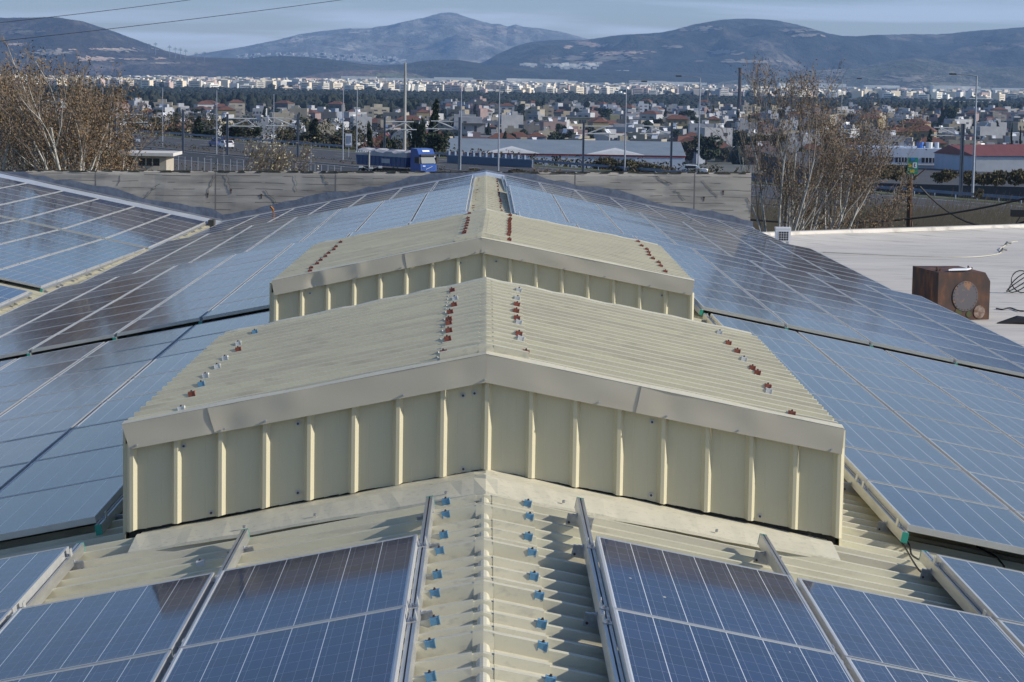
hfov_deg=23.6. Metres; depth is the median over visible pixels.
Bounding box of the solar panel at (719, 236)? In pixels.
[694,230,745,243]
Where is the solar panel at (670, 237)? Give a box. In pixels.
[665,234,721,249]
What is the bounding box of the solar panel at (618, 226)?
[614,223,668,238]
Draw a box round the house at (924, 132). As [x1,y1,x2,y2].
[903,125,936,138]
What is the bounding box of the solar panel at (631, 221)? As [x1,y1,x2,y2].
[606,215,657,228]
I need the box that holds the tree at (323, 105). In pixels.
[316,103,328,107]
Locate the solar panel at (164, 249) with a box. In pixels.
[137,243,190,255]
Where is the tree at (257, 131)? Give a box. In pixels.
[242,127,262,137]
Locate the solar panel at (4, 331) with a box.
[0,324,23,336]
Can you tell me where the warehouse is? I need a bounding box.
[446,138,685,169]
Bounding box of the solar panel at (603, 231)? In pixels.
[576,224,634,238]
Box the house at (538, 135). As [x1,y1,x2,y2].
[528,131,546,139]
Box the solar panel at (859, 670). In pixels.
[844,657,967,681]
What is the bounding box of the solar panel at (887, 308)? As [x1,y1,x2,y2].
[851,298,931,320]
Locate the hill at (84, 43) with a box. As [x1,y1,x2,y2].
[0,17,245,76]
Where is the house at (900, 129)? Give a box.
[892,127,906,135]
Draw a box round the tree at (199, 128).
[192,116,204,137]
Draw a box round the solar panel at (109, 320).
[58,308,152,333]
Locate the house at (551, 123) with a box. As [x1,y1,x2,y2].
[539,118,566,131]
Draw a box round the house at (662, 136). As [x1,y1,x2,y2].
[652,130,668,139]
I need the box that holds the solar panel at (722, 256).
[692,248,757,266]
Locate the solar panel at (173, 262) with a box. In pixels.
[140,255,201,270]
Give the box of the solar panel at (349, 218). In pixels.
[322,212,372,224]
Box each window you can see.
[139,158,158,165]
[895,157,907,161]
[921,158,933,162]
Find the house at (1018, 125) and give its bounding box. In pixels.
[1011,119,1023,132]
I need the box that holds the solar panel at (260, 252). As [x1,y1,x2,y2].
[226,244,291,260]
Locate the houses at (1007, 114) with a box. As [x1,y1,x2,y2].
[44,96,1023,131]
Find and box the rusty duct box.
[912,266,989,319]
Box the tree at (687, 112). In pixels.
[677,110,696,115]
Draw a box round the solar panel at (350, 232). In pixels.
[301,230,355,241]
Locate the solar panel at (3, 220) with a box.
[0,217,13,222]
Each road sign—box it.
[345,134,351,156]
[907,157,917,177]
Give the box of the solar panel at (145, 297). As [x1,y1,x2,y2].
[100,287,184,309]
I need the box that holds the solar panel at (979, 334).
[937,322,1023,346]
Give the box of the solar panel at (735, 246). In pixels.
[709,240,763,254]
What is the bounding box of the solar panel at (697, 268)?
[674,260,726,277]
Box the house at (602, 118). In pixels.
[589,117,607,120]
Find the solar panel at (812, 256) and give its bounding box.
[786,249,839,263]
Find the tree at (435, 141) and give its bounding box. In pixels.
[422,132,449,151]
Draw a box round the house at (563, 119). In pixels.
[558,117,569,128]
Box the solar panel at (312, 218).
[286,213,334,224]
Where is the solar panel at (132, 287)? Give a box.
[69,281,147,301]
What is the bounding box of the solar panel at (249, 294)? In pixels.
[219,286,269,303]
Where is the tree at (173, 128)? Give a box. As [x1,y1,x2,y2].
[165,127,185,132]
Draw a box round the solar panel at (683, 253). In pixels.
[661,246,705,260]
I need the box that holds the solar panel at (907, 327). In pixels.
[887,319,979,345]
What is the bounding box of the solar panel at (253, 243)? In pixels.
[204,240,262,254]
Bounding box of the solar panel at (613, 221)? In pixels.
[610,219,661,232]
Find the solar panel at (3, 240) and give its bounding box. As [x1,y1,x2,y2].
[0,236,16,243]
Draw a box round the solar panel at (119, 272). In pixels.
[85,265,148,280]
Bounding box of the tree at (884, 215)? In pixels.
[750,140,919,230]
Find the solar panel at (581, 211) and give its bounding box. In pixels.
[558,205,607,217]
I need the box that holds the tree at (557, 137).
[549,135,565,139]
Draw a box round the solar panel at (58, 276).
[5,263,71,281]
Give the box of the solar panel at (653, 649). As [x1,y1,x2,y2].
[611,608,853,681]
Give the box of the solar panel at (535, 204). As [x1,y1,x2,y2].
[511,198,560,211]
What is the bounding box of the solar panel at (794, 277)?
[761,268,831,287]
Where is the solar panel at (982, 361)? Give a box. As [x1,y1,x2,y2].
[931,345,1023,376]
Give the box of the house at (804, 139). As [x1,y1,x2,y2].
[797,130,820,144]
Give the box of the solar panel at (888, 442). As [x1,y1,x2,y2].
[834,419,961,469]
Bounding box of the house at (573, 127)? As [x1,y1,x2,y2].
[559,126,587,135]
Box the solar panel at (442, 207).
[416,201,467,214]
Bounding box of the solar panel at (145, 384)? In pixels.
[106,369,181,400]
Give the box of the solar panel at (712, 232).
[689,226,737,238]
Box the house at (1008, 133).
[1003,132,1018,142]
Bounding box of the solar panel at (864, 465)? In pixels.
[844,446,1009,509]
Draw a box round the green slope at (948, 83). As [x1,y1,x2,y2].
[914,80,966,89]
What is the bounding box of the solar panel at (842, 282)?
[808,272,876,291]
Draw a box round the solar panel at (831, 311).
[815,304,903,329]
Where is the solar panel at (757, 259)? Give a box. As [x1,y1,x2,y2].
[724,251,783,266]
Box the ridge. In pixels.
[214,56,756,83]
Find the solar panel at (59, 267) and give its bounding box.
[22,259,86,276]
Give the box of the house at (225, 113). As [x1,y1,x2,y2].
[210,112,233,117]
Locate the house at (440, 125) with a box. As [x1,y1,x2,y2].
[420,117,448,127]
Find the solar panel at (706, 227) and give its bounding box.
[683,222,729,233]
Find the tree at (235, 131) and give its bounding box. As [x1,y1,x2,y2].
[221,123,244,136]
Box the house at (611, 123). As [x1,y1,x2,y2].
[607,121,618,125]
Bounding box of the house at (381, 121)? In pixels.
[378,116,394,126]
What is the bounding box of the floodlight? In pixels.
[1010,209,1023,222]
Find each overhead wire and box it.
[0,0,186,22]
[2,0,337,40]
[750,198,1023,223]
[920,186,1023,224]
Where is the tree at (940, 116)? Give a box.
[938,106,944,125]
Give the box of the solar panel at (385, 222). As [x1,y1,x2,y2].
[358,215,413,229]
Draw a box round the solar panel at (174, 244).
[147,238,199,250]
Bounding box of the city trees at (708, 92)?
[89,76,1023,100]
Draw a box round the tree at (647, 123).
[642,120,654,130]
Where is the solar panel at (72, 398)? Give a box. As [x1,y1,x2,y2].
[0,379,128,420]
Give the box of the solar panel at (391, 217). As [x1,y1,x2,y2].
[363,211,415,224]
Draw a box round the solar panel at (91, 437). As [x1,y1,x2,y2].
[35,419,127,460]
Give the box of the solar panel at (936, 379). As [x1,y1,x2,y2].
[910,367,1023,403]
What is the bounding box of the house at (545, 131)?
[534,127,552,136]
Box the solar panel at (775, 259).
[766,255,825,271]
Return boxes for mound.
[299,70,427,78]
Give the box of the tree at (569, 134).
[547,130,575,139]
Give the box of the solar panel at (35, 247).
[4,240,63,254]
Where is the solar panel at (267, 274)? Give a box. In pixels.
[246,268,285,281]
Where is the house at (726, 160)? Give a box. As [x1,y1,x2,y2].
[715,146,739,161]
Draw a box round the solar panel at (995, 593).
[936,554,1023,623]
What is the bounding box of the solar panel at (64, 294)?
[26,285,99,303]
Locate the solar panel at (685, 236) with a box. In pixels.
[659,229,712,243]
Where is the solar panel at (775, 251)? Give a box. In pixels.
[749,245,801,258]
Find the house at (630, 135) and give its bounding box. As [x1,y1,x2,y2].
[627,128,657,139]
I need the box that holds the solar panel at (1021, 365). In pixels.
[1011,361,1023,368]
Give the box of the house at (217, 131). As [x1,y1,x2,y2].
[201,125,221,138]
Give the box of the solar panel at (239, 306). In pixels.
[202,295,269,319]
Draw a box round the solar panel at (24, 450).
[0,430,68,467]
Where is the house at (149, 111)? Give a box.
[143,108,152,119]
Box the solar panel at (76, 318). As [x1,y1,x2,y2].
[3,310,96,335]
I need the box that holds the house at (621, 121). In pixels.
[616,116,640,123]
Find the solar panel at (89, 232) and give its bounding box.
[64,225,115,238]
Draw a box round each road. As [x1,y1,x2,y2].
[0,135,940,227]
[3,125,1022,215]
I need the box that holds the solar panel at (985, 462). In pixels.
[927,438,1023,482]
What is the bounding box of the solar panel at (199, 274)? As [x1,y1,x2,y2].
[137,269,210,288]
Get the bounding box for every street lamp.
[162,88,162,143]
[216,90,216,153]
[273,94,273,149]
[342,86,343,161]
[356,86,357,149]
[459,86,461,169]
[476,80,499,170]
[624,81,646,171]
[676,75,700,165]
[840,78,861,145]
[949,73,977,196]
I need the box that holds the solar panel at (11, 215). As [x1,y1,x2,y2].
[0,209,31,220]
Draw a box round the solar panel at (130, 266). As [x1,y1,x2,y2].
[100,259,159,273]
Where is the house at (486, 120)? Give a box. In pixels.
[482,117,497,126]
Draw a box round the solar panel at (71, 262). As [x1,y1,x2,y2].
[39,254,99,270]
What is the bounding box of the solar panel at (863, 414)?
[809,393,922,437]
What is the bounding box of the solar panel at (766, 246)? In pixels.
[741,240,792,253]
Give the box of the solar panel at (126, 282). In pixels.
[87,273,161,292]
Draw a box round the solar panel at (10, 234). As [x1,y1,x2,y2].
[0,229,30,239]
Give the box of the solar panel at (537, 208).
[512,202,563,215]
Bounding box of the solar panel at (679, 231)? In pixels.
[654,225,705,238]
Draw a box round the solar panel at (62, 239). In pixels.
[34,233,89,245]
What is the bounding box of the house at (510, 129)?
[505,125,521,132]
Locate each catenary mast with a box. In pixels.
[114,113,146,139]
[182,110,183,152]
[226,114,258,154]
[266,114,298,156]
[383,117,416,147]
[428,117,461,169]
[582,122,614,170]
[640,122,672,169]
[831,126,864,174]
[931,124,964,195]
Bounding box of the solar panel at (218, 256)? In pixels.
[190,251,245,262]
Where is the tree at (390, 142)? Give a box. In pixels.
[380,135,402,149]
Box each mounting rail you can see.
[0,292,32,310]
[11,542,85,616]
[27,350,43,355]
[40,250,145,292]
[94,494,122,535]
[112,335,126,339]
[149,223,207,249]
[160,528,253,681]
[198,319,210,323]
[399,495,439,681]
[467,186,473,212]
[501,176,505,191]
[506,186,513,213]
[565,497,624,681]
[694,302,702,314]
[701,313,908,542]
[753,533,847,669]
[919,550,988,616]
[941,360,957,364]
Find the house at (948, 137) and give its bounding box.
[938,133,954,139]
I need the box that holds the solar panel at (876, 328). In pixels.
[832,315,927,343]
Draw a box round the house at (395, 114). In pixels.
[382,109,408,120]
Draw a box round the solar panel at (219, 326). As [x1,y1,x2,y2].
[178,311,268,339]
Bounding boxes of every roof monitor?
[121,277,844,545]
[269,209,694,322]
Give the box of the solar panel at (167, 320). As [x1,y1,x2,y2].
[117,305,215,335]
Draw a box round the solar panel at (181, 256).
[153,250,210,263]
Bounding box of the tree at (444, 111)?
[440,109,446,115]
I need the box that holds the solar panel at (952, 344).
[908,331,1007,360]
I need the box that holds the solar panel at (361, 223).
[310,221,364,234]
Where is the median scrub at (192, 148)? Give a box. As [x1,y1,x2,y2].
[3,131,478,171]
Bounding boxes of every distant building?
[96,78,104,85]
[109,78,121,85]
[124,78,133,85]
[136,78,144,87]
[141,79,152,87]
[164,81,172,87]
[176,79,186,86]
[189,79,202,87]
[204,79,214,83]
[204,83,218,88]
[240,84,252,87]
[249,80,256,87]
[256,80,264,87]
[293,84,299,89]
[301,81,311,89]
[312,81,317,89]
[318,81,328,89]
[329,82,341,89]
[344,84,350,90]
[351,84,363,89]
[366,82,375,87]
[373,82,381,88]
[383,82,394,88]
[399,83,410,91]
[414,85,423,90]
[426,83,433,90]
[434,83,443,90]
[444,83,452,91]
[450,84,461,91]
[463,86,472,91]
[479,87,486,92]
[495,84,508,90]
[511,84,522,88]
[513,88,525,92]
[521,86,530,92]
[541,85,553,92]
[547,87,553,92]
[557,89,568,93]
[570,86,583,93]
[584,86,589,94]
[588,89,598,93]
[600,86,614,93]
[601,86,609,93]
[632,87,643,94]
[641,86,650,94]
[649,89,656,94]
[716,88,728,96]
[745,89,756,96]
[829,90,836,97]
[836,90,844,96]
[882,92,894,99]
[902,91,910,96]
[913,91,920,98]
[916,93,928,99]
[931,91,941,98]
[942,93,949,99]
[993,92,1004,100]
[1006,92,1017,98]
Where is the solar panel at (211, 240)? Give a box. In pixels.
[185,234,236,246]
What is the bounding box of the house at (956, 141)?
[944,136,977,145]
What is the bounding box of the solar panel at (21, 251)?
[0,244,49,258]
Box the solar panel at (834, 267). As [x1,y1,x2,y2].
[806,260,863,275]
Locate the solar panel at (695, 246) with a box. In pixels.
[671,239,729,255]
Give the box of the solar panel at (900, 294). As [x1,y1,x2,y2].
[865,284,937,304]
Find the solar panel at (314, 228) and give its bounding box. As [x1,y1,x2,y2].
[265,225,319,238]
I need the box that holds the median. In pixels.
[68,138,1010,222]
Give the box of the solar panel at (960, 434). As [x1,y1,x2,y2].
[893,411,1023,457]
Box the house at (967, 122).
[944,117,971,128]
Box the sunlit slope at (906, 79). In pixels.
[813,62,1012,86]
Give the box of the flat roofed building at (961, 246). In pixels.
[763,224,1023,345]
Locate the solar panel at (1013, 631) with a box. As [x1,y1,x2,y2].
[996,619,1023,652]
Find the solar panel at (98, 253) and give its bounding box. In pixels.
[68,246,123,261]
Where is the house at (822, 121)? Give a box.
[810,111,835,130]
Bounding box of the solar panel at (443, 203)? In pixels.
[419,198,467,209]
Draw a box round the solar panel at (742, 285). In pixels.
[731,279,811,302]
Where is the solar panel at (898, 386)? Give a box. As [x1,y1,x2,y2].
[839,366,965,407]
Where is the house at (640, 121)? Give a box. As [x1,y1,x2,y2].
[638,120,659,128]
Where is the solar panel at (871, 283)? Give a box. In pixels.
[830,273,891,289]
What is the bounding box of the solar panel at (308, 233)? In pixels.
[257,230,313,244]
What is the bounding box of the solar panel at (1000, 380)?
[972,368,1023,390]
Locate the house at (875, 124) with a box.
[859,114,882,128]
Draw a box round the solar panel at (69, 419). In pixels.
[0,403,100,442]
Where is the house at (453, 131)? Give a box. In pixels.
[441,126,457,134]
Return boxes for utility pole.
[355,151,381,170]
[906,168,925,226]
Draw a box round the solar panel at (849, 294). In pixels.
[836,289,912,310]
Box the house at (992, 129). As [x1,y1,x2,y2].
[971,123,1002,138]
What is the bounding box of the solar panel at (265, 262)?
[202,257,274,276]
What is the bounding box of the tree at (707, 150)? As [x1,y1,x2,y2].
[692,133,723,163]
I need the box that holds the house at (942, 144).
[915,137,946,147]
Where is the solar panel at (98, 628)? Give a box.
[0,572,215,680]
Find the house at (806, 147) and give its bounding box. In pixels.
[804,144,821,151]
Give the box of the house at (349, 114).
[342,109,366,118]
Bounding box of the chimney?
[737,68,741,106]
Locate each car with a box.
[209,139,223,146]
[218,140,233,148]
[679,165,707,171]
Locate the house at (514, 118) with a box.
[496,111,522,132]
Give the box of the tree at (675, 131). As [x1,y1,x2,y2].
[669,129,680,138]
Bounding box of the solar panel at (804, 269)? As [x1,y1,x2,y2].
[776,261,838,278]
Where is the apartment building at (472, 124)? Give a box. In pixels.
[462,117,496,135]
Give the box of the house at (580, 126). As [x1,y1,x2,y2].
[569,121,582,129]
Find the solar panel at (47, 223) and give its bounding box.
[20,216,73,229]
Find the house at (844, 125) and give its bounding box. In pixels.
[834,124,858,138]
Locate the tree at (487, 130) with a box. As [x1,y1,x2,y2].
[485,123,490,134]
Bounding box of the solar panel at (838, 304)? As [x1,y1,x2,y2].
[800,293,882,317]
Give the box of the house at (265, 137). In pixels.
[253,135,274,142]
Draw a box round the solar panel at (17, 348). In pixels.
[0,335,52,358]
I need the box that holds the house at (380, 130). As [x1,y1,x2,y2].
[377,124,400,133]
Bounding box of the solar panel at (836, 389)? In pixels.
[788,370,887,408]
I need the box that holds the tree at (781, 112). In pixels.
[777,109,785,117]
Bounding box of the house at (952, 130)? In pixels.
[942,129,967,134]
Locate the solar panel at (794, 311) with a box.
[756,299,845,325]
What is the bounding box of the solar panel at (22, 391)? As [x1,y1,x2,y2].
[0,377,52,402]
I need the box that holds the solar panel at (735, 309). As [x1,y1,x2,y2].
[694,295,784,326]
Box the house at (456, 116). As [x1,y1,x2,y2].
[454,111,475,128]
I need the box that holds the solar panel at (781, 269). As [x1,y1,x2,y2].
[750,260,818,279]
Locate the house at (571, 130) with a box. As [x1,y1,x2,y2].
[550,129,585,137]
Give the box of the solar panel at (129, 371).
[26,359,152,397]
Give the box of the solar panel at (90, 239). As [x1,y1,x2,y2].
[48,230,101,242]
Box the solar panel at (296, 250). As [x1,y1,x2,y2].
[278,244,315,256]
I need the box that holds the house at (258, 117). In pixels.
[248,115,268,123]
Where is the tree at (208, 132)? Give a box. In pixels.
[201,130,215,137]
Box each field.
[0,152,75,169]
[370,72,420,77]
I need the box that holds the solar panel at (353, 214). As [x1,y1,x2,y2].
[327,208,376,220]
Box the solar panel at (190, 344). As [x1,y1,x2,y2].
[157,331,225,357]
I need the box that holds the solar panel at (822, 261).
[797,255,849,268]
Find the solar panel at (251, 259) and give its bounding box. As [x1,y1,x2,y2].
[214,250,283,268]
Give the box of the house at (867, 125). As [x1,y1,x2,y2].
[854,121,873,136]
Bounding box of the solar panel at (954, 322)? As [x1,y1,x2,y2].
[916,311,1000,335]
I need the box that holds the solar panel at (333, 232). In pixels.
[304,225,360,239]
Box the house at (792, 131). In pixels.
[776,127,799,136]
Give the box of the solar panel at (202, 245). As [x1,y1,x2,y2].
[173,239,228,252]
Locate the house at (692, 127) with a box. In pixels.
[688,120,713,133]
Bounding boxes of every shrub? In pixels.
[507,169,526,171]
[591,157,619,169]
[608,158,641,171]
[627,162,656,171]
[643,165,667,171]
[685,167,712,172]
[871,164,917,181]
[930,169,958,183]
[957,170,985,185]
[974,188,983,199]
[978,172,995,185]
[982,170,1012,186]
[1007,168,1023,186]
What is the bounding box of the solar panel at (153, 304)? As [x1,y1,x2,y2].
[79,297,169,321]
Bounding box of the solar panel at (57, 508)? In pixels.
[0,475,122,540]
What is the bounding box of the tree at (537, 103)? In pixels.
[535,101,541,105]
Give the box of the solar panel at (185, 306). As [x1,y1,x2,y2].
[137,294,229,319]
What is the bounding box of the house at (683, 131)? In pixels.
[662,125,686,134]
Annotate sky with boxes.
[0,0,1023,55]
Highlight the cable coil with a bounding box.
[1006,270,1023,292]
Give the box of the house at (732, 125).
[731,120,747,127]
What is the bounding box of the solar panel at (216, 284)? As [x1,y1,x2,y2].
[174,274,253,295]
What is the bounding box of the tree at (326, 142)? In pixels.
[321,135,332,147]
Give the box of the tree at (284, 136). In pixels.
[277,127,295,144]
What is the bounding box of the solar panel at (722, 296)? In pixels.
[693,286,766,309]
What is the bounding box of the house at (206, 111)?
[191,110,215,117]
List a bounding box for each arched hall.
[375,133,391,147]
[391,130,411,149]
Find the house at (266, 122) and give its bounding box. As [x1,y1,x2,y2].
[253,117,282,135]
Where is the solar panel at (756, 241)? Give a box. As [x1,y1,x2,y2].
[733,235,783,248]
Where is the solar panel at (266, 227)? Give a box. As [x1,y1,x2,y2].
[239,221,289,233]
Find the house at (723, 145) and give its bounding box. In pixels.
[715,141,729,150]
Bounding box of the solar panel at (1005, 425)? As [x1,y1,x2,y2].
[970,409,1023,437]
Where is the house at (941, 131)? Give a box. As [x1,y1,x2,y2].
[933,126,955,132]
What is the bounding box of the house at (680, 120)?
[665,115,688,125]
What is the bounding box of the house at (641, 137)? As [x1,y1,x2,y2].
[630,133,666,141]
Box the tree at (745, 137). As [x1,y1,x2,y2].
[741,134,757,148]
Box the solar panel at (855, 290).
[821,280,894,300]
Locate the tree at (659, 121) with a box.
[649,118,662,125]
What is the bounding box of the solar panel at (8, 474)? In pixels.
[0,462,29,489]
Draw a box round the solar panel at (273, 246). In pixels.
[247,241,300,251]
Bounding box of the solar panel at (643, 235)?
[618,228,674,243]
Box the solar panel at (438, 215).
[412,210,465,220]
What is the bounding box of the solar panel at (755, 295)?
[743,289,828,313]
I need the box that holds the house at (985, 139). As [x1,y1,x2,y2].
[972,136,996,143]
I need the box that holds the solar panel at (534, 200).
[511,194,558,207]
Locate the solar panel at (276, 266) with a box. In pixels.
[258,259,295,272]
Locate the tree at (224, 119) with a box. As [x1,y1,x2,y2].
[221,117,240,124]
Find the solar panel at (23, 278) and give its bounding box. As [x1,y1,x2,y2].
[0,269,56,287]
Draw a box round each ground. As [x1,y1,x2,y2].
[1,28,180,63]
[11,90,992,183]
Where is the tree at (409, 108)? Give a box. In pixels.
[406,105,414,114]
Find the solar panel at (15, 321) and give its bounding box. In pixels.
[0,313,45,328]
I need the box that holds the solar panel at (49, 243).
[20,236,77,250]
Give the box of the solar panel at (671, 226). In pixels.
[649,220,698,233]
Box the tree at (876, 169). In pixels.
[777,89,940,230]
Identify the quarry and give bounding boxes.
[6,42,166,60]
[564,41,653,63]
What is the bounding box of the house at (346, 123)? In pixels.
[331,118,348,129]
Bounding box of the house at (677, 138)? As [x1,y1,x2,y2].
[667,136,688,141]
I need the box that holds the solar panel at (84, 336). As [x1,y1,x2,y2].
[31,320,134,352]
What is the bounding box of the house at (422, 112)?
[414,109,428,117]
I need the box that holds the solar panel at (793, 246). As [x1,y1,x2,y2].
[770,240,818,252]
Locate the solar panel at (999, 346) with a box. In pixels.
[959,334,1023,354]
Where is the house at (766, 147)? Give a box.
[745,141,776,164]
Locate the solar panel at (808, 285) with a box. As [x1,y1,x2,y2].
[773,276,847,296]
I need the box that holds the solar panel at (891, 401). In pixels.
[864,386,1001,432]
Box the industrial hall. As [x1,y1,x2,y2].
[966,98,992,100]
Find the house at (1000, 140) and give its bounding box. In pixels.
[986,135,1004,143]
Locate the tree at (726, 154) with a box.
[719,148,729,161]
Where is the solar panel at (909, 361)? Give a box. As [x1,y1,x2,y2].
[885,350,998,385]
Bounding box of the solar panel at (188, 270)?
[152,262,222,279]
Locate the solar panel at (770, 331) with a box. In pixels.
[710,314,813,346]
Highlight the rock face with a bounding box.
[361,16,534,48]
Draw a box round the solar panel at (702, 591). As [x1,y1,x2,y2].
[595,536,836,653]
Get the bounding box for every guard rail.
[10,120,341,147]
[366,147,1023,203]
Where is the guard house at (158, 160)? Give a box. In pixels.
[86,150,181,170]
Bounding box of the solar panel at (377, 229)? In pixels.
[348,222,408,236]
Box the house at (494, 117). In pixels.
[491,115,497,120]
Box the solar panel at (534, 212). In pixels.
[513,206,566,220]
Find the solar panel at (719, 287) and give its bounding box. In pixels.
[690,277,753,298]
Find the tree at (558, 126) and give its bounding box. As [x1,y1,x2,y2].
[555,123,566,131]
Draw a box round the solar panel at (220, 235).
[194,230,243,241]
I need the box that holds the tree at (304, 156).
[258,130,321,170]
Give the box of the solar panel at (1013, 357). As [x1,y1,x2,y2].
[983,347,1023,363]
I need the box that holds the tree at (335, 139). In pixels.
[328,136,344,146]
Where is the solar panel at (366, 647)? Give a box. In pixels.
[161,606,406,681]
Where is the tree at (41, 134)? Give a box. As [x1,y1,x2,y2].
[0,27,142,170]
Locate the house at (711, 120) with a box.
[706,116,720,123]
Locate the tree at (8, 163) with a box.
[0,51,128,169]
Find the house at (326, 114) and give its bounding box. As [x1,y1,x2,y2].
[321,109,338,119]
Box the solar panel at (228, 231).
[204,225,251,236]
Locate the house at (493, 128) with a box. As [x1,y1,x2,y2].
[484,124,501,132]
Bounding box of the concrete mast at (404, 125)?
[403,63,405,150]
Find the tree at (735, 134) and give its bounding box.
[732,130,745,145]
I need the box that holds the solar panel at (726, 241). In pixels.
[701,234,753,248]
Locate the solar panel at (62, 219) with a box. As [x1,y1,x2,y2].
[34,213,84,225]
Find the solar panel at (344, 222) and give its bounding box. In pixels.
[316,216,368,229]
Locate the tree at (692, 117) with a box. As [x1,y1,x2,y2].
[687,114,698,122]
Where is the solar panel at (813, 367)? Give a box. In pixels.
[771,351,860,385]
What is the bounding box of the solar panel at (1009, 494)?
[967,471,1023,512]
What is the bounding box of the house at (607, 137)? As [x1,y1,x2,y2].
[594,129,624,140]
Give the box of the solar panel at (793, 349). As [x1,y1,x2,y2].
[752,334,834,364]
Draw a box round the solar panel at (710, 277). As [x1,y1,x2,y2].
[683,269,739,287]
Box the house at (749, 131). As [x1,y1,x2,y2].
[745,129,769,137]
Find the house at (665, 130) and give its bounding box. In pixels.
[647,128,670,137]
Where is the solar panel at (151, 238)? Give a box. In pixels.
[119,230,166,243]
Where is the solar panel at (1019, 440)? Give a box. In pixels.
[1007,434,1023,446]
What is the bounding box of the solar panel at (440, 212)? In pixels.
[413,205,466,219]
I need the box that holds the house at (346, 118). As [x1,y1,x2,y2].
[344,115,360,128]
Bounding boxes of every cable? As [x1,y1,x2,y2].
[822,241,1017,256]
[887,527,920,572]
[907,541,918,559]
[976,545,1005,567]
[996,307,1023,311]
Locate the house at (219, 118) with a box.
[201,117,233,127]
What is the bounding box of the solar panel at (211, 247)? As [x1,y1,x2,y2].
[164,244,220,257]
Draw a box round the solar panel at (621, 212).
[599,207,646,219]
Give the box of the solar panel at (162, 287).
[120,277,198,298]
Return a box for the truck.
[356,148,438,171]
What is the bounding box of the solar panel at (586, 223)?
[566,217,620,232]
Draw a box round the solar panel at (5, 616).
[0,609,11,628]
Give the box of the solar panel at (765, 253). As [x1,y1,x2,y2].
[757,250,814,265]
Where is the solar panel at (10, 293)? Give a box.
[0,285,28,300]
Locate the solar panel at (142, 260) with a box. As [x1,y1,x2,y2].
[112,253,170,267]
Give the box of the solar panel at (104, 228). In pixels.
[76,222,125,234]
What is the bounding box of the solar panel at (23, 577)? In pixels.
[0,546,68,613]
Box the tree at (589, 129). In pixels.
[585,127,596,138]
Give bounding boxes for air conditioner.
[775,227,790,243]
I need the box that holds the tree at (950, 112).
[941,105,959,121]
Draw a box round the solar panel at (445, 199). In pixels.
[421,194,468,205]
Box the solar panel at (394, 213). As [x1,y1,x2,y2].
[367,207,418,219]
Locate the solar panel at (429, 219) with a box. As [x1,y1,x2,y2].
[409,211,466,223]
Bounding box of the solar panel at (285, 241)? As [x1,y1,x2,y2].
[250,235,307,249]
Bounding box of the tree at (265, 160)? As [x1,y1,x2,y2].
[243,135,288,170]
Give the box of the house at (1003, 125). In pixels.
[979,119,1006,134]
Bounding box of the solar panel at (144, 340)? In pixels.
[84,326,192,357]
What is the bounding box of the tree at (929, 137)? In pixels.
[926,129,932,141]
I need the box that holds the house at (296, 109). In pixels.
[289,105,310,119]
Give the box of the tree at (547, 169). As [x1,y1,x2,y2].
[526,164,560,171]
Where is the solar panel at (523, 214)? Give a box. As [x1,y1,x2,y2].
[518,211,576,226]
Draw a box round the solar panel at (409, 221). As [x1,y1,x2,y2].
[356,220,410,231]
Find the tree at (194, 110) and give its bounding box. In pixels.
[191,108,204,112]
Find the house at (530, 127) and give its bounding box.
[519,121,539,132]
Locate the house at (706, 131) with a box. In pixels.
[697,123,732,145]
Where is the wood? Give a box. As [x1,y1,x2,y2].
[13,84,1023,112]
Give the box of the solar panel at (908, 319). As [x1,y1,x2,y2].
[868,308,954,332]
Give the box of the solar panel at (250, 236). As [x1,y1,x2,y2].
[222,230,276,243]
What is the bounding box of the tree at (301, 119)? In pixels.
[300,116,308,128]
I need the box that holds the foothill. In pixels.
[707,58,1023,88]
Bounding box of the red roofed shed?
[934,144,1023,171]
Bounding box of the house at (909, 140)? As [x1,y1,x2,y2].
[904,137,914,145]
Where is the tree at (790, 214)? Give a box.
[698,50,883,231]
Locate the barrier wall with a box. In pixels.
[447,151,532,167]
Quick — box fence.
[178,156,334,170]
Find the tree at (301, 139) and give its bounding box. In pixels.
[293,134,309,141]
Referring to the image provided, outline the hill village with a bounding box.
[520,62,628,70]
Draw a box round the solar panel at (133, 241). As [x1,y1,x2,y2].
[107,234,157,248]
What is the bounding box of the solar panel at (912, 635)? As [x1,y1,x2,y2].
[796,577,1023,681]
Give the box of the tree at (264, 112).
[262,106,266,116]
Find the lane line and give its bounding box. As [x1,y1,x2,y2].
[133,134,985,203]
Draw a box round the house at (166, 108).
[152,104,172,116]
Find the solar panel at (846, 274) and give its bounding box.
[817,266,877,282]
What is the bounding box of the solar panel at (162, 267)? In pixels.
[135,261,190,272]
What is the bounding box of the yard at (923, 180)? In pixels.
[760,151,1023,202]
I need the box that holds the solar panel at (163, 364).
[134,349,203,377]
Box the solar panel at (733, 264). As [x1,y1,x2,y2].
[701,255,769,274]
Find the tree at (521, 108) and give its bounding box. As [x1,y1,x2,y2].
[516,104,525,112]
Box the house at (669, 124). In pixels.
[659,123,682,130]
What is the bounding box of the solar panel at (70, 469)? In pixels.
[0,445,122,497]
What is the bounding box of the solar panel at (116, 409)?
[73,392,156,428]
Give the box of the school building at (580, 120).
[541,115,619,125]
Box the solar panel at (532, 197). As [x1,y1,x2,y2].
[510,191,556,203]
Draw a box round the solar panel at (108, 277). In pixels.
[79,272,134,283]
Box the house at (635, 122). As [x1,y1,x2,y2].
[613,120,643,127]
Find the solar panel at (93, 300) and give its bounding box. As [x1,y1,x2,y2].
[50,290,131,311]
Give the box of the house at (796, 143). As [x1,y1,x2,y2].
[782,138,804,151]
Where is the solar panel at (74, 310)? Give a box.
[29,300,115,322]
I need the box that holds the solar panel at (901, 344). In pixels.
[851,328,953,361]

